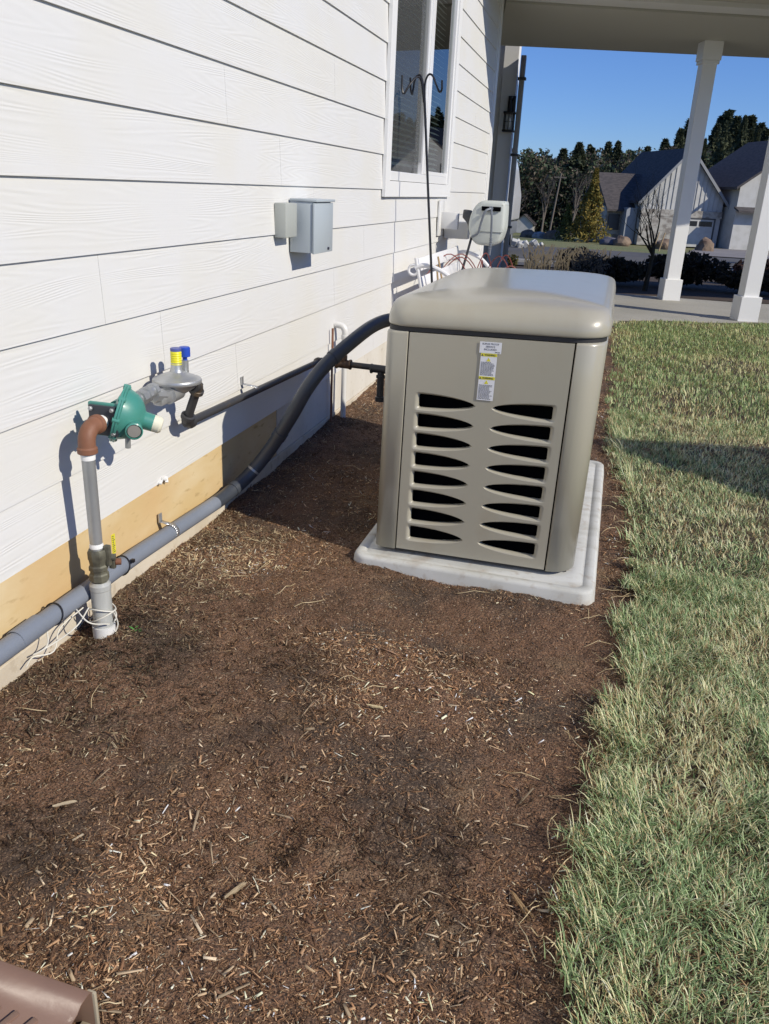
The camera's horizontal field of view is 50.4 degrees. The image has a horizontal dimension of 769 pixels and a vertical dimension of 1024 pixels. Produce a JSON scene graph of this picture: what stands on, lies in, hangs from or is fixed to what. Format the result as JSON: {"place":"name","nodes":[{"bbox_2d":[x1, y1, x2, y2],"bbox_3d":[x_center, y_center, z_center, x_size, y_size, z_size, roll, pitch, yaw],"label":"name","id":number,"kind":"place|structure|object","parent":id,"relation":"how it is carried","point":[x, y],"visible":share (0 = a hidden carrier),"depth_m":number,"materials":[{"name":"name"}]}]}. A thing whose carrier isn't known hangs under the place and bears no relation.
{"place":"outdoors","nodes":[
{"label":"outdoors","id":0,"kind":"place"},
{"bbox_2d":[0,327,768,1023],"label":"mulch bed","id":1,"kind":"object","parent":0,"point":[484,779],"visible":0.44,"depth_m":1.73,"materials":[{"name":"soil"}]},
{"bbox_2d":[0,960,99,1023],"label":"downspout extension","id":2,"kind":"object","parent":1,"relation":"on","point":[28,996],"visible":1,"depth_m":1.14,"materials":[{"name":"brown plastic"}]},
{"bbox_2d":[52,800,76,806],"bbox_3d":[-0.627,0.571,1.602,0.046,0.007,0.010,-6,27,-14],"label":"wood splinter","id":3,"kind":"object","parent":1,"relation":"on","point":[64,803],"visible":1,"depth_m":1.60,"materials":[{"name":"beige wood"}]},
{"bbox_2d":[77,414,121,638],"bbox_3d":[-0.725,0.059,2.114,0.080,0.624,0.105,8,22,13],"label":"gas riser","id":4,"kind":"object","parent":1,"relation":"on","point":[101,558],"visible":0.98,"depth_m":2.09,"materials":[{"name":"white plastic"}]},
{"bbox_2d":[26,603,118,667],"bbox_3d":[-0.811,0.308,2.099,0.082,0.129,0.280,18,26,34],"label":"tracer wire","id":5,"kind":"object","parent":4,"relation":"attached to","point":[56,641],"visible":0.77,"depth_m":2.10,"materials":[{"name":"beige"}]},
{"bbox_2d":[111,533,115,553],"bbox_3d":[-0.780,0.092,2.355,0.002,0.060,0.017,8,22,13],"label":"warning tag","id":6,"kind":"object","parent":4,"relation":"attached to","point":[113,544],"visible":0.98,"depth_m":2.35,"materials":[{"name":"yellow plastic"}]},
{"bbox_2d":[88,384,163,448],"bbox_3d":[-0.661,-0.242,2.096,0.152,0.169,0.144,12,23,21],"label":"gas regulator","id":7,"kind":"object","parent":4,"relation":"attached to","point":[127,415],"visible":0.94,"depth_m":2.06,"materials":[{"name":"green metal"}]},
{"bbox_2d":[135,382,160,404],"bbox_3d":[-0.660,-0.311,2.211,0.045,0.052,0.153,8,22,13],"label":"pipe union","id":8,"kind":"object","parent":7,"relation":"attached to","point":[148,393],"visible":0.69,"depth_m":2.22,"materials":[{"name":"metal"}]},
{"bbox_2d":[151,346,201,405],"bbox_3d":[-0.602,-0.391,2.355,0.142,0.153,0.218,0,22,-8],"label":"gas regulator","id":9,"kind":"object","parent":8,"relation":"attached to","point":[177,381],"visible":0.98,"depth_m":2.35,"materials":[{"name":"metal"}]},
{"bbox_2d":[224,881,246,898],"bbox_3d":[-0.259,0.655,1.417,0.009,0.007,0.049,26,34,38],"label":"wood splinter","id":10,"kind":"object","parent":1,"relation":"on","point":[237,888],"visible":1,"depth_m":1.42,"materials":[{"name":"beige wood"}]},
{"bbox_2d":[0,604,605,1023],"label":"wood slivers","id":11,"kind":"object","parent":1,"relation":"on","point":[308,920],"visible":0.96,"depth_m":1.53,"materials":[{"name":"beige wood"}]},
{"bbox_2d":[330,328,333,421],"bbox_3d":[-0.263,-0.637,4.073,0.010,0.550,0.011,8,22,13],"label":"ground rod","id":12,"kind":"object","parent":1,"relation":"on","point":[332,346],"visible":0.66,"depth_m":4.07,"materials":[{"name":"metal"}]},
{"bbox_2d":[20,445,672,1015],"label":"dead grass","id":13,"kind":"structure","parent":1,"relation":"on","point":[524,773],"depth_m":1.84,"materials":[{"name":"plant"}]},
{"bbox_2d":[366,704,382,708],"bbox_3d":[-0.023,0.454,1.909,0.042,0.007,0.008,7,25,18],"label":"wood splinter","id":14,"kind":"object","parent":1,"relation":"on","point":[375,706],"visible":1,"depth_m":1.91,"materials":[{"name":"beige wood"}]},
{"bbox_2d":[401,73,442,282],"bbox_3d":[0.206,-1.619,4.841,0.322,1.747,0.114,-1,22,-9],"label":"shepherd hook","id":15,"kind":"object","parent":1,"relation":"on","point":[423,83],"visible":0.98,"depth_m":4.62,"materials":[{"name":"black metal"}]},
{"bbox_2d":[437,256,442,277],"bbox_3d":[0.407,-1.218,5.178,0.262,0.774,0.014,-14,27,-36],"label":"bamboo cane","id":16,"kind":"object","parent":1,"relation":"on","point":[439,266],"visible":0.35,"depth_m":4.98,"materials":[{"name":"beige wood"}]},
{"bbox_2d":[407,245,490,287],"bbox_3d":[0.549,-1.392,5.647,0.508,0.765,1.428,8,22,13],"label":"garden bench","id":17,"kind":"object","parent":1,"relation":"on","point":[421,264],"visible":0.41,"depth_m":5.36,"materials":[{"name":"white metal"}]},
{"bbox_2d":[427,253,514,280],"bbox_3d":[0.607,-1.375,5.641,0.820,0.740,1.158,8,22,13],"label":"rose bush","id":18,"kind":"object","parent":1,"relation":"on","point":[481,261],"visible":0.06,"depth_m":5.85,"materials":[{"name":"red plant"}]},
{"bbox_2d":[354,460,603,605],"bbox_3d":[0.437,0.000,3.192,0.802,0.116,1.450,8,22,13],"label":"equipment pad","id":19,"kind":"object","parent":1,"relation":"on","point":[575,584],"visible":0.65,"depth_m":2.61,"materials":[{"name":"grey concrete"}]},
{"bbox_2d":[376,267,615,571],"bbox_3d":[0.454,-0.427,3.005,0.660,0.845,1.233,8,22,13],"label":"standby generator","id":20,"kind":"object","parent":19,"relation":"on","point":[493,382],"visible":1,"depth_m":2.47,"materials":[{"name":"metal"}]},
{"bbox_2d":[511,890,534,921],"bbox_3d":[0.238,0.684,1.421,0.012,0.008,0.069,-11,22,-23],"label":"wood splinter","id":21,"kind":"object","parent":1,"relation":"on","point":[520,903],"visible":1,"depth_m":1.42,"materials":[{"name":"brown wood"}]},
{"bbox_2d":[507,254,518,267],"bbox_3d":[2.238,-4.425,14.505,0.281,0.299,0.216,8,22,13],"label":"shrub","id":22,"kind":"object","parent":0,"point":[514,260],"visible":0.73,"depth_m":14.46,"materials":[{"name":"green plant"}]},
{"bbox_2d":[521,244,620,270],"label":"dry grass","id":23,"kind":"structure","parent":0,"point":[528,264],"depth_m":13.60,"materials":[{"name":"brown plant"}]},
{"bbox_2d":[502,245,744,270],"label":"road","id":24,"kind":"structure","parent":0,"point":[638,257],"depth_m":28.63,"materials":[{"name":"grey asphalt"}]},
{"bbox_2d":[507,156,520,244],"bbox_3d":[2.902,-9.547,24.947,1.980,2.720,5.260,8,22,13],"label":"delivery van","id":25,"kind":"object","parent":24,"relation":"on","point":[516,203],"visible":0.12,"depth_m":26.16,"materials":[{"name":"white paint"}]},
{"bbox_2d":[508,258,555,267],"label":"kerb","id":26,"kind":"structure","parent":24,"relation":"on","point":[521,260],"depth_m":18.40,"materials":[{"name":"grey concrete"}]},
{"bbox_2d":[512,233,764,303],"bbox_3d":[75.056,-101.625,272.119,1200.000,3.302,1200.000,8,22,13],"label":"ground","id":27,"kind":"structure","parent":0,"point":[591,244],"depth_m":50.20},
{"bbox_2d":[0,0,521,690],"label":"house","id":28,"kind":"structure","parent":27,"relation":"on","point":[158,158],"depth_m":2.59,"materials":[{"name":"paint"}]},
{"bbox_2d":[158,476,167,484],"bbox_3d":[-0.696,-0.099,2.570,0.018,0.025,0.056,8,22,13],"label":"cable clip","id":29,"kind":"object","parent":28,"relation":"attached to","point":[165,479],"visible":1,"depth_m":2.57,"materials":[{"name":"white plastic"}]},
{"bbox_2d":[0,313,389,665],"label":"electrical conduit","id":30,"kind":"object","parent":28,"relation":"attached to","point":[23,635],"visible":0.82,"depth_m":2.70,"materials":[{"name":"grey plastic"}]},
{"bbox_2d":[181,355,385,428],"bbox_3d":[-0.341,-0.503,3.203,0.601,0.352,1.488,19,27,34],"label":"gas line","id":31,"kind":"object","parent":28,"relation":"attached to","point":[190,419],"visible":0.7,"depth_m":3.05,"materials":[{"name":"black metal"}]},
{"bbox_2d":[274,202,296,237],"bbox_3d":[-0.387,-1.145,3.206,0.048,0.127,0.125,8,22,13],"label":"junction box","id":32,"kind":"object","parent":28,"relation":"attached to","point":[285,215],"visible":1,"depth_m":3.16,"materials":[{"name":"grey plastic"}]},
{"bbox_2d":[290,198,334,253],"bbox_3d":[-0.298,-1.191,3.400,0.114,0.209,0.240,8,22,13],"label":"disconnect box","id":33,"kind":"object","parent":28,"relation":"attached to","point":[314,225],"visible":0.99,"depth_m":3.32,"materials":[{"name":"grey metal"}]},
{"bbox_2d":[312,203,332,253],"bbox_3d":[-0.252,-1.178,3.391,0.016,0.195,0.238,8,22,13],"label":"door","id":34,"kind":"structure","parent":33,"relation":"in","point":[322,227],"depth_m":3.37,"materials":[{"name":"grey metal"}]},
{"bbox_2d":[334,321,347,417],"bbox_3d":[-0.224,-0.676,4.146,0.074,0.572,0.037,8,22,13],"label":"drain pipe","id":35,"kind":"object","parent":28,"relation":"attached to","point":[342,327],"visible":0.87,"depth_m":4.13,"materials":[{"name":"white plastic"}]},
{"bbox_2d":[382,0,462,196],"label":"window","id":36,"kind":"structure","parent":28,"relation":"in","point":[393,188],"depth_m":5.24,"materials":[{"name":"white paint"}]},
{"bbox_2d":[444,221,469,238],"bbox_3d":[0.579,-2.214,6.409,0.188,0.125,0.200,8,22,13],"label":"meter box","id":37,"kind":"object","parent":28,"relation":"attached to","point":[461,231],"visible":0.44,"depth_m":6.32,"materials":[{"name":"white plastic"}]},
{"bbox_2d":[436,200,508,254],"bbox_3d":[0.657,-2.139,6.122,0.499,0.375,0.329,8,22,13],"label":"hose reel","id":38,"kind":"object","parent":28,"relation":"attached to","point":[486,221],"visible":1,"depth_m":6.02,"materials":[{"name":"plastic"}]},
{"bbox_2d":[461,236,471,269],"bbox_3d":[0.554,-1.629,6.065,0.064,0.796,0.378,9,23,16],"label":"supply hose","id":39,"kind":"object","parent":38,"relation":"hanging from","point":[467,251],"visible":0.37,"depth_m":6.07,"materials":[{"name":"black rubber"}]},
{"bbox_2d":[502,96,515,132],"bbox_3d":[1.631,-5.176,10.620,0.150,0.435,0.205,8,22,13],"label":"wall lantern","id":40,"kind":"object","parent":28,"relation":"attached to","point":[511,104],"depth_m":10.61,"materials":[{"name":"black metal"}]},
{"bbox_2d":[500,55,526,267],"bbox_3d":[1.716,-4.529,10.905,0.104,2.760,0.096,8,22,13],"label":"downspout","id":41,"kind":"object","parent":28,"relation":"attached to","point":[521,78],"visible":0.77,"depth_m":10.78,"materials":[{"name":"grey metal"}]},
{"bbox_2d":[503,238,542,247],"bbox_3d":[5.277,-10.265,31.247,1.564,0.409,1.307,8,22,13],"label":"gravel pile","id":42,"kind":"object","parent":27,"relation":"on","point":[517,243],"visible":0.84,"depth_m":30.91,"materials":[{"name":"grey stone"}]},
{"bbox_2d":[516,214,537,232],"bbox_3d":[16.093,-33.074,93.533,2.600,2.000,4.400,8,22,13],"label":"house","id":43,"kind":"structure","parent":27,"relation":"on","point":[525,221],"depth_m":91.76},
{"bbox_2d":[520,229,533,237],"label":"boulder","id":44,"kind":"object","parent":27,"relation":"on","point":[528,233],"visible":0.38,"depth_m":67.19,"materials":[{"name":"stone"}]},
{"bbox_2d":[521,161,538,214],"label":"bare tree","id":45,"kind":"object","parent":27,"relation":"on","point":[529,186],"visible":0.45,"depth_m":94.67,"materials":[{"name":"brown plant"}]},
{"bbox_2d":[519,170,544,230],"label":"conifer","id":46,"kind":"object","parent":27,"relation":"on","point":[527,203],"visible":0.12,"depth_m":95.59,"materials":[{"name":"green plant"}]},
{"bbox_2d":[532,231,544,238],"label":"boulder","id":47,"kind":"object","parent":27,"relation":"on","point":[540,235],"visible":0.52,"depth_m":65.66,"materials":[{"name":"stone"}]},
{"bbox_2d":[534,172,559,231],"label":"bare tree","id":48,"kind":"object","parent":27,"relation":"on","point":[546,207],"visible":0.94,"depth_m":90.71,"materials":[{"name":"brown plant"}]},
{"bbox_2d":[543,230,561,239],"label":"boulder","id":49,"kind":"object","parent":27,"relation":"on","point":[549,234],"visible":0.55,"depth_m":64.94,"materials":[{"name":"stone"}]},
{"bbox_2d":[538,148,570,226],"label":"conifer","id":50,"kind":"object","parent":27,"relation":"on","point":[563,154],"visible":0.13,"depth_m":97.62,"materials":[{"name":"green plant"}]},
{"bbox_2d":[549,173,566,229],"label":"utility pole","id":51,"kind":"object","parent":27,"relation":"on","point":[560,177],"visible":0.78,"depth_m":82.64,"materials":[{"name":"brown wood"}]},
{"bbox_2d":[532,141,590,234],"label":"conifer","id":52,"kind":"object","parent":27,"relation":"on","point":[578,159],"visible":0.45,"depth_m":92.96,"materials":[{"name":"green plant"}]},
{"bbox_2d":[552,204,576,241],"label":"conifer","id":53,"kind":"object","parent":27,"relation":"on","point":[567,218],"visible":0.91,"depth_m":59.94,"materials":[{"name":"green plant"}]},
{"bbox_2d":[567,170,590,235],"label":"bare tree","id":54,"kind":"object","parent":27,"relation":"on","point":[575,207],"visible":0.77,"depth_m":89.56,"materials":[{"name":"brown plant"}]},
{"bbox_2d":[563,167,613,242],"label":"golden conifer","id":55,"kind":"object","parent":27,"relation":"on","point":[590,215],"visible":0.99,"depth_m":58.13,"materials":[{"name":"green plant"}]},
{"bbox_2d":[585,146,596,161],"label":"conifer","id":56,"kind":"object","parent":27,"relation":"on","point":[592,149],"visible":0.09,"depth_m":99.62,"materials":[{"name":"green plant"}]},
{"bbox_2d":[600,141,612,162],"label":"conifer","id":57,"kind":"object","parent":27,"relation":"on","point":[608,147],"visible":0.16,"depth_m":99.44,"materials":[{"name":"green plant"}]},
{"bbox_2d":[599,236,615,244],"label":"boulder","id":58,"kind":"object","parent":27,"relation":"on","point":[607,240],"visible":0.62,"depth_m":55.32,"materials":[{"name":"grey stone"}]},
{"bbox_2d":[512,145,712,234],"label":"tree line","id":59,"kind":"object","parent":27,"relation":"on","point":[541,166],"visible":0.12,"depth_m":92.79,"materials":[{"name":"green plant"}]},
{"bbox_2d":[606,140,623,172],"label":"conifer","id":60,"kind":"object","parent":27,"relation":"on","point":[617,152],"visible":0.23,"depth_m":95.00,"materials":[{"name":"green plant"}]},
{"bbox_2d":[613,235,630,245],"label":"boulder","id":61,"kind":"object","parent":27,"relation":"on","point":[620,240],"visible":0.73,"depth_m":54.64,"materials":[{"name":"beige stone"}]},
{"bbox_2d":[643,145,651,151],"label":"conifer","id":62,"kind":"object","parent":27,"relation":"on","point":[647,148],"visible":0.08,"depth_m":91.90,"materials":[{"name":"green plant"}]},
{"bbox_2d":[655,238,668,249],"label":"boulder","id":63,"kind":"object","parent":27,"relation":"on","point":[665,244],"visible":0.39,"depth_m":50.47,"materials":[{"name":"beige stone"}]},
{"bbox_2d":[658,138,669,150],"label":"conifer","id":64,"kind":"object","parent":27,"relation":"on","point":[664,143],"visible":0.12,"depth_m":107.40,"materials":[{"name":"green plant"}]},
{"bbox_2d":[578,141,768,250],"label":"farm house","id":65,"kind":"structure","parent":27,"relation":"on","point":[725,199],"depth_m":59.96,"materials":[{"name":"grey wood"}]},
{"bbox_2d":[607,214,619,229],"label":"window","id":66,"kind":"structure","parent":65,"relation":"in","point":[613,222],"depth_m":60.89,"materials":[{"name":"black glass"}]},
{"bbox_2d":[686,219,713,246],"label":"garage door","id":67,"kind":"structure","parent":65,"relation":"in","point":[699,229],"depth_m":60.27,"materials":[{"name":"white metal"}]},
{"bbox_2d":[673,127,684,148],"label":"conifer","id":68,"kind":"object","parent":27,"relation":"on","point":[679,142],"visible":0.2,"depth_m":93.74,"materials":[{"name":"green plant"}]},
{"bbox_2d":[673,118,688,147],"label":"conifer","id":69,"kind":"object","parent":27,"relation":"on","point":[686,128],"visible":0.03,"depth_m":98.29,"materials":[{"name":"green plant"}]},
{"bbox_2d":[695,237,713,250],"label":"boulder","id":70,"kind":"object","parent":27,"relation":"on","point":[705,244],"visible":0.61,"depth_m":46.32,"materials":[{"name":"beige stone"}]},
{"bbox_2d":[701,138,708,168],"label":"conifer","id":71,"kind":"object","parent":27,"relation":"on","point":[704,155],"visible":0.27,"depth_m":83.80,"materials":[{"name":"green plant"}]},
{"bbox_2d":[707,123,721,156],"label":"conifer","id":72,"kind":"object","parent":27,"relation":"on","point":[716,132],"visible":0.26,"depth_m":96.81,"materials":[{"name":"green plant"}]},
{"bbox_2d":[708,115,722,142],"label":"conifer","id":73,"kind":"object","parent":27,"relation":"on","point":[718,121],"visible":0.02,"depth_m":105.17,"materials":[{"name":"green plant"}]},
{"bbox_2d":[707,120,729,168],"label":"conifer","id":74,"kind":"object","parent":27,"relation":"on","point":[721,152],"visible":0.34,"depth_m":78.82,"materials":[{"name":"green plant"}]},
{"bbox_2d":[709,109,735,141],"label":"conifer","id":75,"kind":"object","parent":27,"relation":"on","point":[728,115],"visible":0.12,"depth_m":104.08,"materials":[{"name":"green plant"}]},
{"bbox_2d":[726,134,732,154],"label":"conifer","id":76,"kind":"object","parent":27,"relation":"on","point":[729,141],"visible":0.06,"depth_m":94.98,"materials":[{"name":"green plant"}]},
{"bbox_2d":[728,115,741,146],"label":"conifer","id":77,"kind":"object","parent":27,"relation":"on","point":[733,130],"visible":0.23,"depth_m":96.74,"materials":[{"name":"green plant"}]},
{"bbox_2d":[729,115,747,154],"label":"conifer","id":78,"kind":"object","parent":27,"relation":"on","point":[741,140],"visible":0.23,"depth_m":80.69,"materials":[{"name":"green plant"}]},
{"bbox_2d":[746,128,754,141],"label":"conifer","id":79,"kind":"object","parent":27,"relation":"on","point":[750,135],"visible":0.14,"depth_m":88.61,"materials":[{"name":"green plant"}]},
{"bbox_2d":[747,114,757,129],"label":"conifer","id":80,"kind":"object","parent":27,"relation":"on","point":[752,121],"visible":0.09,"depth_m":107.20,"materials":[{"name":"green plant"}]},
{"bbox_2d":[753,127,761,141],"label":"conifer","id":81,"kind":"object","parent":27,"relation":"on","point":[758,135],"visible":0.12,"depth_m":81.30,"materials":[{"name":"green plant"}]},
{"bbox_2d":[754,122,767,137],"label":"conifer","id":82,"kind":"object","parent":27,"relation":"on","point":[762,125],"visible":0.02,"depth_m":105.40,"materials":[{"name":"green plant"}]},
{"bbox_2d":[760,127,768,140],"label":"conifer","id":83,"kind":"object","parent":27,"relation":"on","point":[765,135],"visible":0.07,"depth_m":94.94,"materials":[{"name":"green plant"}]},
{"bbox_2d":[509,266,768,303],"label":"planting bed","id":84,"kind":"object","parent":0,"point":[709,290],"visible":0.25,"depth_m":11.91,"materials":[{"name":"soil"}]},
{"bbox_2d":[558,246,598,270],"bbox_3d":[3.519,-4.553,14.764,0.877,0.506,0.675,8,22,13],"label":"shrub","id":85,"kind":"object","parent":84,"relation":"on","point":[572,250],"visible":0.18,"depth_m":14.67,"materials":[{"name":"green plant"}]},
{"bbox_2d":[571,250,617,274],"bbox_3d":[2.959,-3.504,11.753,0.552,0.492,0.574,-15,28,-38],"label":"shrub","id":86,"kind":"object","parent":84,"relation":"on","point":[591,261],"visible":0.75,"depth_m":11.69,"materials":[{"name":"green plant"}]},
{"bbox_2d":[573,256,652,282],"bbox_3d":[3.425,-3.641,12.265,1.197,0.413,1.011,8,22,13],"label":"shrub","id":87,"kind":"object","parent":84,"relation":"on","point":[621,269],"visible":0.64,"depth_m":11.98,"materials":[{"name":"purple plant"}]},
{"bbox_2d":[609,145,676,290],"bbox_3d":[3.510,-3.900,10.981,1.177,1.949,1.050,-9,24,-27],"label":"bare tree","id":88,"kind":"object","parent":84,"relation":"on","point":[651,248],"visible":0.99,"depth_m":11.05,"materials":[{"name":"brown plant"}]},
{"bbox_2d":[643,250,731,285],"bbox_3d":[4.467,-3.700,12.333,1.436,0.566,1.210,-7,24,-23],"label":"shrub","id":89,"kind":"object","parent":84,"relation":"on","point":[697,268],"visible":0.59,"depth_m":12.13,"materials":[{"name":"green plant"}]},
{"bbox_2d":[715,268,768,292],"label":"shrub","id":90,"kind":"object","parent":84,"relation":"on","point":[730,279],"visible":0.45,"depth_m":11.73,"materials":[{"name":"green plant"}]},
{"bbox_2d":[731,258,768,271],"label":"shrub","id":91,"kind":"object","parent":84,"relation":"on","point":[738,265],"visible":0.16,"depth_m":13.90,"materials":[{"name":"green plant"}]},
{"bbox_2d":[512,46,768,164],"label":"sky","id":92,"kind":"structure","parent":0,"point":[571,96],"materials":[{"name":"blue"}]},
{"bbox_2d":[535,319,768,1023],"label":"lawn grass","id":93,"kind":"structure","parent":0,"point":[746,591],"depth_m":1.93,"materials":[{"name":"green plant"}]},
{"bbox_2d":[612,293,768,327],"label":"patio","id":94,"kind":"structure","parent":0,"point":[628,307],"depth_m":9.13,"materials":[{"name":"concrete"}]},
{"bbox_2d":[501,0,768,321],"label":"porch","id":95,"kind":"object","parent":94,"relation":"on","point":[709,34],"visible":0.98,"depth_m":8.57,"materials":[{"name":"grey paint"}]},
{"bbox_2d":[688,248,768,258],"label":"driveway","id":96,"kind":"structure","parent":0,"point":[729,253],"depth_m":43.28,"materials":[{"name":"concrete"}]}
]}

